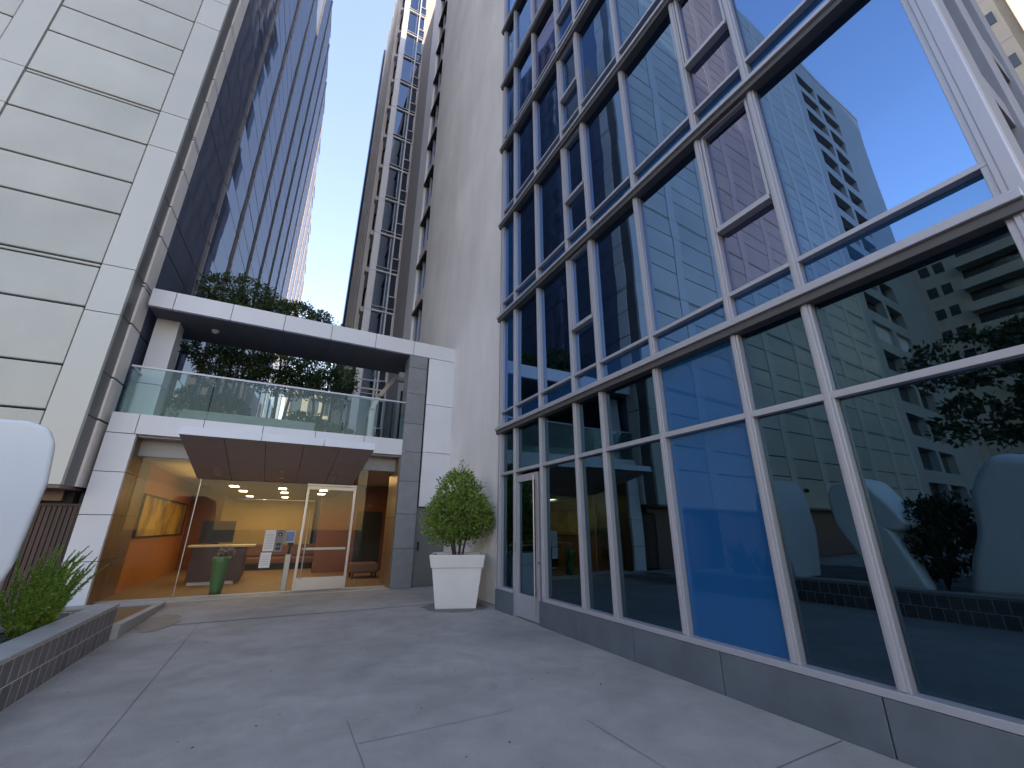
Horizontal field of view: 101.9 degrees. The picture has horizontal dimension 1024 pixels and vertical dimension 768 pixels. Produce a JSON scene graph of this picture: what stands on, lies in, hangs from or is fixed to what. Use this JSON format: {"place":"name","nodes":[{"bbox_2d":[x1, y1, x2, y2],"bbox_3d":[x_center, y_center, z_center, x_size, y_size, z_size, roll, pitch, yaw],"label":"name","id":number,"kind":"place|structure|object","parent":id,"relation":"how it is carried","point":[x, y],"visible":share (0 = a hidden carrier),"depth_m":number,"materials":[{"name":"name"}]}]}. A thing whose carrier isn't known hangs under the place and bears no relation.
{"place":"outdoors","nodes":[
{"label":"outdoors","id":0,"kind":"place"},
{"bbox_2d":[266,389,329,500],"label":"distant house","id":1,"kind":"structure","parent":0,"point":[301,404],"depth_m":36.94,"materials":[{"name":"beige paint"}]},
{"bbox_2d":[291,397,329,415],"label":"window","id":2,"kind":"structure","parent":1,"relation":"in","point":[296,405],"depth_m":36.89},
{"bbox_2d":[309,0,435,543],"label":"glazed tower","id":3,"kind":"structure","parent":0,"point":[371,297],"depth_m":30.47,"materials":[{"name":"beige concrete"}]},
{"bbox_2d":[355,399,383,436],"bbox_3d":[-8.408,2.374,24.389,1.450,2.950,0.140,10,-22,-26],"label":"window","id":4,"kind":"structure","parent":3,"relation":"in","point":[364,406],"depth_m":24.53,"materials":[{"name":"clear glass"}]},
{"bbox_2d":[359,369,386,401],"bbox_3d":[-8.401,-0.412,25.358,1.450,2.950,0.140,10,-22,-26],"label":"window","id":5,"kind":"structure","parent":3,"relation":"in","point":[380,376],"depth_m":25.25,"materials":[{"name":"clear glass"}]},
{"bbox_2d":[368,311,392,335],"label":"window","id":6,"kind":"structure","parent":3,"relation":"in","point":[379,323],"depth_m":26.59,"materials":[{"name":"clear glass"}]},
{"bbox_2d":[371,272,396,314],"bbox_3d":[-8.388,-5.984,27.298,1.450,2.950,0.140,10,-22,-26],"label":"window","id":7,"kind":"structure","parent":3,"relation":"in","point":[384,289],"depth_m":27.31,"materials":[{"name":"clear glass"}]},
{"bbox_2d":[376,234,400,276],"bbox_3d":[-8.381,-8.770,28.267,1.450,2.950,0.140,10,-22,-26],"label":"window","id":8,"kind":"structure","parent":3,"relation":"in","point":[388,256],"depth_m":28.28,"materials":[{"name":"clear glass"}]},
{"bbox_2d":[380,201,404,239],"bbox_3d":[-8.374,-11.556,29.237,1.450,2.950,0.140,10,-22,-26],"label":"window","id":9,"kind":"structure","parent":3,"relation":"in","point":[393,214],"depth_m":29.25,"materials":[{"name":"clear glass"}]},
{"bbox_2d":[385,168,407,205],"bbox_3d":[-8.367,-14.342,30.207,1.450,2.950,0.140,10,-22,-26],"label":"window","id":10,"kind":"structure","parent":3,"relation":"in","point":[396,188],"depth_m":30.22,"materials":[{"name":"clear glass"}]},
{"bbox_2d":[389,138,411,174],"bbox_3d":[-8.360,-17.129,31.176,1.450,2.950,0.140,10,-22,-26],"label":"window","id":11,"kind":"structure","parent":3,"relation":"in","point":[400,155],"depth_m":31.20,"materials":[{"name":"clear glass"}]},
{"bbox_2d":[393,109,414,144],"bbox_3d":[-8.353,-19.915,32.146,1.450,2.950,0.140,10,-22,-26],"label":"window","id":12,"kind":"structure","parent":3,"relation":"in","point":[404,123],"depth_m":32.17,"materials":[{"name":"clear glass"}]},
{"bbox_2d":[397,83,417,116],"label":"window","id":13,"kind":"structure","parent":3,"relation":"in","point":[407,96],"depth_m":33.12,"materials":[{"name":"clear glass"}]},
{"bbox_2d":[400,57,419,89],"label":"window","id":14,"kind":"structure","parent":3,"relation":"in","point":[409,68],"depth_m":34.10,"materials":[{"name":"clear glass"}]},
{"bbox_2d":[403,33,422,64],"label":"window","id":15,"kind":"structure","parent":3,"relation":"in","point":[413,47],"depth_m":35.08,"materials":[{"name":"blue glass"}]},
{"bbox_2d":[406,10,424,41],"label":"window","id":16,"kind":"structure","parent":3,"relation":"in","point":[415,26],"depth_m":36.05,"materials":[{"name":"blue glass"}]},
{"bbox_2d":[409,0,426,18],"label":"window","id":17,"kind":"structure","parent":3,"relation":"in","point":[415,7],"depth_m":36.88,"materials":[{"name":"blue glass"}]},
{"bbox_2d":[0,585,916,767],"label":"plaza","id":18,"kind":"structure","parent":0,"point":[218,696],"depth_m":4.02,"materials":[{"name":"concrete"}]},
{"bbox_2d":[0,603,119,711],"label":"planter wall","id":19,"kind":"structure","parent":18,"relation":"on","point":[31,661],"depth_m":4.60,"materials":[{"name":"tile"}]},
{"bbox_2d":[0,619,58,643],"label":"gravel","id":20,"kind":"structure","parent":19,"relation":"in","point":[4,639],"depth_m":4.91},
{"bbox_2d":[0,419,54,585],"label":"stone sculpture","id":21,"kind":"object","parent":20,"relation":"on","point":[27,449],"visible":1,"depth_m":4.56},
{"bbox_2d":[0,544,88,626],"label":"foxtail fern","id":22,"kind":"object","parent":20,"relation":"on","point":[12,596],"visible":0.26,"depth_m":5.33,"materials":[{"name":"green plant"}]},
{"bbox_2d":[0,545,92,638],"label":"foxtail fern","id":23,"kind":"object","parent":20,"relation":"on","point":[25,616],"visible":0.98,"depth_m":5.03,"materials":[{"name":"green plant"}]},
{"bbox_2d":[20,556,109,630],"bbox_3d":[-5.774,2.675,5.328,0.685,0.905,0.704,-11,-22,29],"label":"foxtail fern","id":24,"kind":"object","parent":20,"relation":"on","point":[51,613],"visible":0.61,"depth_m":5.27,"materials":[{"name":"green plant"}]},
{"bbox_2d":[109,601,165,639],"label":"curb","id":25,"kind":"structure","parent":18,"relation":"on","point":[129,616],"depth_m":7.67,"materials":[{"name":"concrete"}]},
{"bbox_2d":[134,614,181,631],"bbox_3d":[-6.305,4.266,7.452,0.625,0.001,1.755,10,-22,-26],"label":"damp stain","id":26,"kind":"object","parent":18,"relation":"on","point":[158,622],"visible":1,"depth_m":7.32,"materials":[{"name":"grey concrete"}]},
{"bbox_2d":[93,586,389,604],"bbox_3d":[-6.310,5.279,10.382,6.300,0.020,0.580,10,-22,-26],"label":"doorway threshold","id":27,"kind":"object","parent":18,"relation":"on","point":[190,599],"visible":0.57,"depth_m":10.27,"materials":[{"name":"stone"}]},
{"bbox_2d":[382,0,503,604],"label":"concrete tower","id":28,"kind":"structure","parent":18,"relation":"on","point":[448,292],"depth_m":17.07,"materials":[{"name":"concrete"}]},
{"bbox_2d":[421,603,488,612],"bbox_3d":[-1.225,4.803,8.959,1.436,0.001,1.387,10,-22,-26],"label":"damp stain","id":29,"kind":"object","parent":18,"relation":"on","point":[431,607],"visible":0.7,"depth_m":8.65,"materials":[{"name":"concrete"}]},
{"bbox_2d":[429,552,484,608],"bbox_3d":[-1.235,4.374,9.321,1.197,1.060,1.197,2,-19,-6],"label":"planter pot","id":30,"kind":"object","parent":18,"relation":"on","point":[456,580],"visible":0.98,"depth_m":8.86,"materials":[{"name":"ceramic"}]},
{"bbox_2d":[417,459,495,554],"bbox_3d":[-1.234,2.905,9.807,1.676,2.264,1.800,-11,-22,30],"label":"potted tree","id":31,"kind":"object","parent":30,"relation":"on","point":[466,514],"visible":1,"depth_m":9.42,"materials":[{"name":"green plant"}]},
{"bbox_2d":[79,604,841,767],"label":"plaza joints","id":32,"kind":"object","parent":18,"relation":"on","point":[410,732],"visible":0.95,"depth_m":3.58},
{"bbox_2d":[495,0,1023,767],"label":"glass building","id":33,"kind":"structure","parent":18,"relation":"on","point":[759,430],"depth_m":4.45,"materials":[{"name":"metal"}]},
{"bbox_2d":[503,474,512,587],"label":"window pane","id":34,"kind":"structure","parent":33,"relation":"in","point":[508,480],"depth_m":8.93,"materials":[{"name":"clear glass"}]},
{"bbox_2d":[504,431,512,471],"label":"window pane","id":35,"kind":"structure","parent":33,"relation":"in","point":[508,437],"depth_m":9.51,"materials":[{"name":"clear glass"}]},
{"bbox_2d":[505,315,512,409],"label":"window pane","id":36,"kind":"structure","parent":33,"relation":"in","point":[509,322],"depth_m":10.24,"materials":[{"name":"blue glass"}]},
{"bbox_2d":[506,218,513,297],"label":"window pane","id":37,"kind":"structure","parent":33,"relation":"in","point":[510,228],"depth_m":11.23,"materials":[{"name":"blue glass"}]},
{"bbox_2d":[507,140,513,205],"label":"window pane","id":38,"kind":"structure","parent":33,"relation":"in","point":[510,152],"depth_m":12.17,"materials":[{"name":"blue glass"}]},
{"bbox_2d":[507,75,513,131],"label":"window pane","id":39,"kind":"structure","parent":33,"relation":"in","point":[510,89],"depth_m":13.12,"materials":[{"name":"blue glass"}]},
{"bbox_2d":[508,19,513,67],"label":"window pane","id":40,"kind":"structure","parent":33,"relation":"in","point":[511,30],"depth_m":14.02,"materials":[{"name":"blue glass"}]},
{"bbox_2d":[517,0,530,47],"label":"window pane","id":41,"kind":"structure","parent":33,"relation":"in","point":[524,11],"depth_m":13.27,"materials":[{"name":"blue glass"}]},
{"bbox_2d":[518,43,531,112],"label":"window pane","id":42,"kind":"structure","parent":33,"relation":"in","point":[525,66],"depth_m":12.35,"materials":[{"name":"blue glass"}]},
{"bbox_2d":[518,109,533,190],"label":"window pane","id":43,"kind":"structure","parent":33,"relation":"in","point":[525,155],"depth_m":11.42,"materials":[{"name":"blue glass"}]},
{"bbox_2d":[518,191,535,285],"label":"window pane","id":44,"kind":"structure","parent":33,"relation":"in","point":[526,215],"depth_m":10.46,"materials":[{"name":"blue glass"}]},
{"bbox_2d":[518,294,537,402],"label":"window pane","id":45,"kind":"structure","parent":33,"relation":"in","point":[527,334],"depth_m":9.46,"materials":[{"name":"blue glass"}]},
{"bbox_2d":[515,471,541,623],"bbox_3d":[0.298,3.084,8.068,0.186,2.640,0.894,10,-22,-26],"label":"door","id":46,"kind":"structure","parent":33,"relation":"in","point":[528,521],"depth_m":8.05,"materials":[{"name":"metal"}]},
{"bbox_2d":[519,420,538,467],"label":"window pane","id":47,"kind":"structure","parent":33,"relation":"in","point":[529,433],"depth_m":8.73,"materials":[{"name":"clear glass"}]},
{"bbox_2d":[535,1,554,81],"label":"window pane","id":48,"kind":"structure","parent":33,"relation":"in","point":[545,33],"depth_m":11.42,"materials":[{"name":"blue glass"}]},
{"bbox_2d":[537,70,558,160],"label":"window pane","id":49,"kind":"structure","parent":33,"relation":"in","point":[547,103],"depth_m":10.48,"materials":[{"name":"blue glass"}]},
{"bbox_2d":[539,156,563,262],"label":"window pane","id":50,"kind":"structure","parent":33,"relation":"in","point":[550,188],"depth_m":9.51,"materials":[{"name":"blue glass"}]},
{"bbox_2d":[541,266,570,388],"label":"window pane","id":51,"kind":"structure","parent":33,"relation":"in","point":[555,326],"depth_m":8.51,"materials":[{"name":"blue glass"}]},
{"bbox_2d":[545,406,574,461],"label":"window pane","id":52,"kind":"structure","parent":33,"relation":"in","point":[559,432],"depth_m":7.78,"materials":[{"name":"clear glass"}]},
{"bbox_2d":[546,460,581,605],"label":"window pane","id":53,"kind":"structure","parent":33,"relation":"in","point":[564,579],"depth_m":7.22,"materials":[{"name":"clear glass"}]},
{"bbox_2d":[559,4,571,39],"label":"window pane","id":54,"kind":"structure","parent":33,"relation":"in","point":[566,20],"depth_m":10.42,"materials":[{"name":"blue glass"}]},
{"bbox_2d":[562,44,574,92],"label":"window pane","id":55,"kind":"structure","parent":33,"relation":"in","point":[568,66],"depth_m":9.87,"materials":[{"name":"blue glass"}]},
{"bbox_2d":[563,85,577,125],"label":"window pane","id":56,"kind":"structure","parent":33,"relation":"in","point":[571,104],"depth_m":9.47,"materials":[{"name":"blue glass"}]},
{"bbox_2d":[567,133,581,194],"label":"window pane","id":57,"kind":"structure","parent":33,"relation":"in","point":[573,150],"depth_m":8.90,"materials":[{"name":"blue glass"}]},
{"bbox_2d":[569,189,585,233],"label":"window pane","id":58,"kind":"structure","parent":33,"relation":"in","point":[577,212],"depth_m":8.48,"materials":[{"name":"blue glass"}]},
{"bbox_2d":[573,248,590,323],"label":"window pane","id":59,"kind":"structure","parent":33,"relation":"in","point":[581,285],"depth_m":7.90,"materials":[{"name":"blue glass"}]},
{"bbox_2d":[576,321,595,371],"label":"window pane","id":60,"kind":"structure","parent":33,"relation":"in","point":[585,342],"depth_m":7.49,"materials":[{"name":"blue glass"}]},
{"bbox_2d":[579,395,601,452],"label":"window pane","id":61,"kind":"structure","parent":33,"relation":"in","point":[589,409],"depth_m":7.02,"materials":[{"name":"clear glass"}]},
{"bbox_2d":[579,0,614,97],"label":"window pane","id":62,"kind":"structure","parent":33,"relation":"in","point":[597,49],"depth_m":8.88,"materials":[{"name":"blue glass"}]},
{"bbox_2d":[582,454,612,613],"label":"window pane","id":63,"kind":"structure","parent":33,"relation":"in","point":[600,587],"depth_m":6.44,"materials":[{"name":"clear glass"}]},
{"bbox_2d":[586,81,628,211],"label":"window pane","id":64,"kind":"structure","parent":33,"relation":"in","point":[606,145],"depth_m":7.91,"materials":[{"name":"blue glass"}]},
{"bbox_2d":[595,206,647,357],"bbox_3d":[1.796,-1.701,6.935,0.012,2.470,1.070,10,-22,-26],"label":"window pane","id":65,"kind":"structure","parent":33,"relation":"in","point":[620,291],"depth_m":6.91,"materials":[{"name":"blue glass"}]},
{"bbox_2d":[606,373,658,445],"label":"window pane","id":66,"kind":"structure","parent":33,"relation":"in","point":[631,406],"depth_m":6.18,"materials":[{"name":"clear glass"}]},
{"bbox_2d":[616,0,653,45],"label":"window pane","id":67,"kind":"structure","parent":33,"relation":"in","point":[629,12],"depth_m":7.91,"materials":[{"name":"blue glass"}]},
{"bbox_2d":[610,440,681,631],"bbox_3d":[1.787,1.978,5.654,0.012,2.290,1.070,10,-21,-26],"label":"window pane","id":68,"kind":"structure","parent":33,"relation":"in","point":[649,592],"depth_m":5.62,"materials":[{"name":"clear glass"}]},
{"bbox_2d":[625,14,687,167],"bbox_3d":[2.364,-4.861,6.917,0.012,2.450,1.100,10,-22,-26],"label":"window pane","id":69,"kind":"structure","parent":33,"relation":"in","point":[655,93],"depth_m":6.89,"materials":[{"name":"blue glass"}]},
{"bbox_2d":[640,149,721,330],"bbox_3d":[2.357,-2.047,5.938,0.012,2.470,1.100,10,-22,-26],"label":"window pane","id":70,"kind":"structure","parent":33,"relation":"in","point":[684,279],"depth_m":5.89,"materials":[{"name":"blue glass"}]},
{"bbox_2d":[678,0,722,57],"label":"window pane","id":71,"kind":"structure","parent":33,"relation":"in","point":[700,18],"depth_m":6.23,"materials":[{"name":"purple glass"}]},
{"bbox_2d":[661,341,743,430],"bbox_3d":[2.352,0.052,5.207,0.012,0.935,1.100,10,-22,-26],"label":"window pane","id":72,"kind":"structure","parent":33,"relation":"in","point":[703,387],"depth_m":5.16,"materials":[{"name":"blue glass"}]},
{"bbox_2d":[690,29,737,105],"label":"window pane","id":73,"kind":"structure","parent":33,"relation":"in","point":[719,61],"depth_m":5.83,"materials":[{"name":"purple glass"}]},
{"bbox_2d":[670,421,789,659],"bbox_3d":[2.348,1.632,4.657,0.012,2.290,1.100,10,-22,-26],"label":"window pane","id":74,"kind":"structure","parent":33,"relation":"in","point":[734,600],"depth_m":4.59,"materials":[{"name":"glass"}]},
{"bbox_2d":[706,106,766,223],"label":"window pane","id":75,"kind":"structure","parent":33,"relation":"in","point":[737,176],"depth_m":5.25,"materials":[{"name":"purple glass"}]},
{"bbox_2d":[722,203,787,290],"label":"window pane","id":76,"kind":"structure","parent":33,"relation":"in","point":[754,248],"depth_m":4.83,"materials":[{"name":"purple glass"}]},
{"bbox_2d":[733,0,802,55],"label":"window pane","id":77,"kind":"structure","parent":33,"relation":"in","point":[757,19],"depth_m":5.27,"materials":[{"name":"blue glass"}]},
{"bbox_2d":[742,311,821,409],"bbox_3d":[2.819,-0.235,4.377,0.012,0.935,0.670,10,-22,-26],"label":"window pane","id":78,"kind":"structure","parent":33,"relation":"in","point":[781,367],"depth_m":4.36,"materials":[{"name":"teal glass"}]},
{"bbox_2d":[758,403,895,686],"bbox_3d":[2.815,1.344,3.827,0.012,2.290,0.670,10,-21,-26],"label":"window pane","id":79,"kind":"structure","parent":33,"relation":"in","point":[841,631],"depth_m":3.77,"materials":[{"name":"black glass"}]},
{"bbox_2d":[757,0,976,254],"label":"window pane","id":80,"kind":"structure","parent":33,"relation":"in","point":[860,123],"depth_m":4.07,"materials":[{"name":"blue glass"}]},
{"bbox_2d":[815,225,1023,389],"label":"window pane","id":81,"kind":"structure","parent":33,"relation":"in","point":[965,300],"depth_m":3.36,"materials":[{"name":"black glass"}]},
{"bbox_2d":[840,357,1023,719],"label":"window pane","id":82,"kind":"structure","parent":33,"relation":"in","point":[940,459],"depth_m":3.04,"materials":[{"name":"black glass"}]},
{"bbox_2d":[263,0,1023,499],"label":"sky","id":83,"kind":"structure","parent":0,"point":[358,39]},
{"label":"ground","id":84,"kind":"structure","parent":0,"visible":0},
{"bbox_2d":[0,0,332,601],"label":"office tower","id":85,"kind":"structure","parent":84,"relation":"on","point":[147,147],"depth_m":11.21,"materials":[{"name":"metal"}]},
{"bbox_2d":[0,503,81,607],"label":"slatted gate","id":86,"kind":"structure","parent":85,"relation":"attached to","point":[9,578],"depth_m":8.85,"materials":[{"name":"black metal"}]},
{"bbox_2d":[51,288,454,605],"bbox_3d":[-7.364,2.709,14.513,8.533,7.610,12.104,10,-22,-26],"label":"entrance portal","id":87,"kind":"object","parent":84,"relation":"on","point":[374,495],"visible":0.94,"depth_m":12.19,"materials":[{"name":"white metal"}]},
{"bbox_2d":[132,493,188,537],"bbox_3d":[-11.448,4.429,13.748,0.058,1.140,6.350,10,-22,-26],"label":"painting","id":88,"kind":"object","parent":87,"relation":"attached to","point":[158,516],"visible":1,"depth_m":12.95,"materials":[{"name":"gold metal"}]},
{"bbox_2d":[184,544,255,585],"bbox_3d":[-9.161,5.648,13.114,1.700,1.110,1.850,10,-22,-26],"label":"reception desk","id":89,"kind":"object","parent":87,"relation":"on","point":[199,566],"visible":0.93,"depth_m":12.40,"materials":[{"name":"brown wood"}]},
{"bbox_2d":[198,520,236,543],"bbox_3d":[-9.339,4.710,13.190,0.900,0.708,0.100,10,-22,-26],"label":"monitor","id":90,"kind":"object","parent":89,"relation":"on","point":[215,532],"visible":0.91,"depth_m":13.16,"materials":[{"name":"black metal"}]},
{"bbox_2d":[209,545,236,594],"bbox_3d":[-7.559,4.809,10.801,0.472,1.158,0.469,-5,-20,14],"label":"floor vase","id":91,"kind":"object","parent":87,"relation":"on","point":[220,567],"visible":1,"depth_m":10.66,"materials":[{"name":"green ceramic"}]},
{"bbox_2d":[164,407,314,430],"bbox_3d":[-8.967,1.811,14.104,3.820,0.590,4.000,10,-22,-26],"label":"terrace planter","id":92,"kind":"object","parent":87,"relation":"on","point":[231,418],"visible":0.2,"depth_m":12.43,"materials":[{"name":"concrete"}]},
{"bbox_2d":[163,384,203,416],"bbox_3d":[-9.653,0.717,12.155,0.969,1.526,1.113,10,-22,-26],"label":"shrub","id":93,"kind":"object","parent":92,"relation":"on","point":[179,403],"visible":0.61,"depth_m":12.09,"materials":[{"name":"green plant"}]},
{"bbox_2d":[187,392,251,415],"bbox_3d":[-9.133,0.838,13.033,1.705,1.213,1.329,10,-22,-26],"label":"shrub","id":94,"kind":"object","parent":92,"relation":"on","point":[228,400],"visible":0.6,"depth_m":12.84,"materials":[{"name":"green plant"}]},
{"bbox_2d":[178,271,290,413],"bbox_3d":[-9.646,-1.224,14.471,3.187,5.592,2.238,15,-24,-36],"label":"terrace tree","id":95,"kind":"object","parent":92,"relation":"on","point":[226,358],"visible":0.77,"depth_m":14.19,"materials":[{"name":"green plant"}]},
{"bbox_2d":[243,296,334,419],"bbox_3d":[-8.616,-0.701,15.763,2.969,5.459,2.233,10,-22,-26],"label":"terrace tree","id":96,"kind":"object","parent":92,"relation":"on","point":[289,373],"visible":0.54,"depth_m":15.52,"materials":[{"name":"green plant"}]},
{"bbox_2d":[282,409,335,431],"bbox_3d":[-6.906,1.387,14.043,1.761,1.032,1.295,10,-22,-26],"label":"shrub","id":97,"kind":"object","parent":92,"relation":"on","point":[315,419],"visible":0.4,"depth_m":13.88,"materials":[{"name":"green plant"}]},
{"bbox_2d":[258,530,284,567],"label":"notice sheets","id":98,"kind":"object","parent":87,"relation":"attached to","point":[268,545],"visible":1,"depth_m":11.04,"materials":[{"name":"paper"}]},
{"bbox_2d":[244,544,314,570],"bbox_3d":[-9.556,7.221,17.412,3.200,0.938,1.000,10,-22,-26],"label":"sofa","id":99,"kind":"object","parent":87,"relation":"on","point":[253,558],"visible":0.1,"depth_m":17.23,"materials":[{"name":"brown leather"}]},
{"bbox_2d":[279,530,295,590],"bbox_3d":[-6.155,4.800,11.327,0.260,1.528,0.186,10,-22,-26],"label":"check in kiosk","id":100,"kind":"object","parent":87,"relation":"on","point":[290,536],"visible":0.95,"depth_m":11.32,"materials":[{"name":"metal"}]},
{"bbox_2d":[291,483,356,591],"bbox_3d":[-5.232,4.256,11.687,1.340,2.780,0.186,10,-22,-26],"label":"entrance door","id":101,"kind":"structure","parent":87,"relation":"in","point":[329,582],"depth_m":11.48,"materials":[{"name":"metal"}]},
{"bbox_2d":[348,561,378,578],"bbox_3d":[-5.137,6.401,14.309,0.900,0.468,0.800,10,-22,-26],"label":"ottoman","id":102,"kind":"object","parent":87,"relation":"on","point":[370,567],"visible":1,"depth_m":14.04,"materials":[{"name":"brown leather"}]},
{"bbox_2d":[354,377,403,438],"bbox_3d":[-5.003,1.117,15.581,1.910,2.950,0.560,10,-22,-26],"label":"folded canopy frame","id":103,"kind":"object","parent":87,"relation":"on","point":[375,402],"visible":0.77,"depth_m":15.64,"materials":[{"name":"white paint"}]},
{"bbox_2d":[411,507,445,586],"bbox_3d":[-2.493,4.857,12.496,0.940,2.190,0.120,10,-22,-26],"label":"service door","id":104,"kind":"structure","parent":87,"relation":"in","point":[421,568],"depth_m":12.33,"materials":[{"name":"grey metal"}]},
{"bbox_3d":[-6.812,2.566,15.954,1.500,0.390,3.300,10,-22,-26],"label":"terrace planter","id":105,"kind":"object","parent":87,"relation":"on","visible":0},
{"bbox_2d":[289,318,359,418],"bbox_3d":[-7.399,-0.214,16.583,2.700,5.083,2.226,10,-22,-26],"label":"terrace tree","id":106,"kind":"object","parent":105,"relation":"on","point":[334,384],"visible":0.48,"depth_m":16.31,"materials":[{"name":"green plant"}]},
{"bbox_2d":[317,419,355,434],"bbox_3d":[-6.521,1.947,15.085,1.876,1.287,1.308,10,-22,-26],"label":"shrub","id":107,"kind":"object","parent":105,"relation":"on","point":[338,427],"visible":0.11,"depth_m":15.15,"materials":[{"name":"green plant"}]},
{"bbox_2d":[328,364,359,431],"bbox_3d":[-7.393,0.285,18.066,1.849,5.105,1.814,10,-22,-26],"label":"terrace tree","id":108,"kind":"object","parent":105,"relation":"on","point":[353,372],"visible":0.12,"depth_m":18.14,"materials":[{"name":"green plant"}]},
{"bbox_2d":[976,0,1023,84],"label":"cream apartment","id":109,"kind":"structure","parent":84,"relation":"on","point":[1004,22],"depth_m":18.48,"materials":[{"name":"paint"}]},
{"bbox_2d":[1008,52,1021,67],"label":"window","id":110,"kind":"structure","parent":109,"relation":"in","point":[1013,58],"depth_m":17.97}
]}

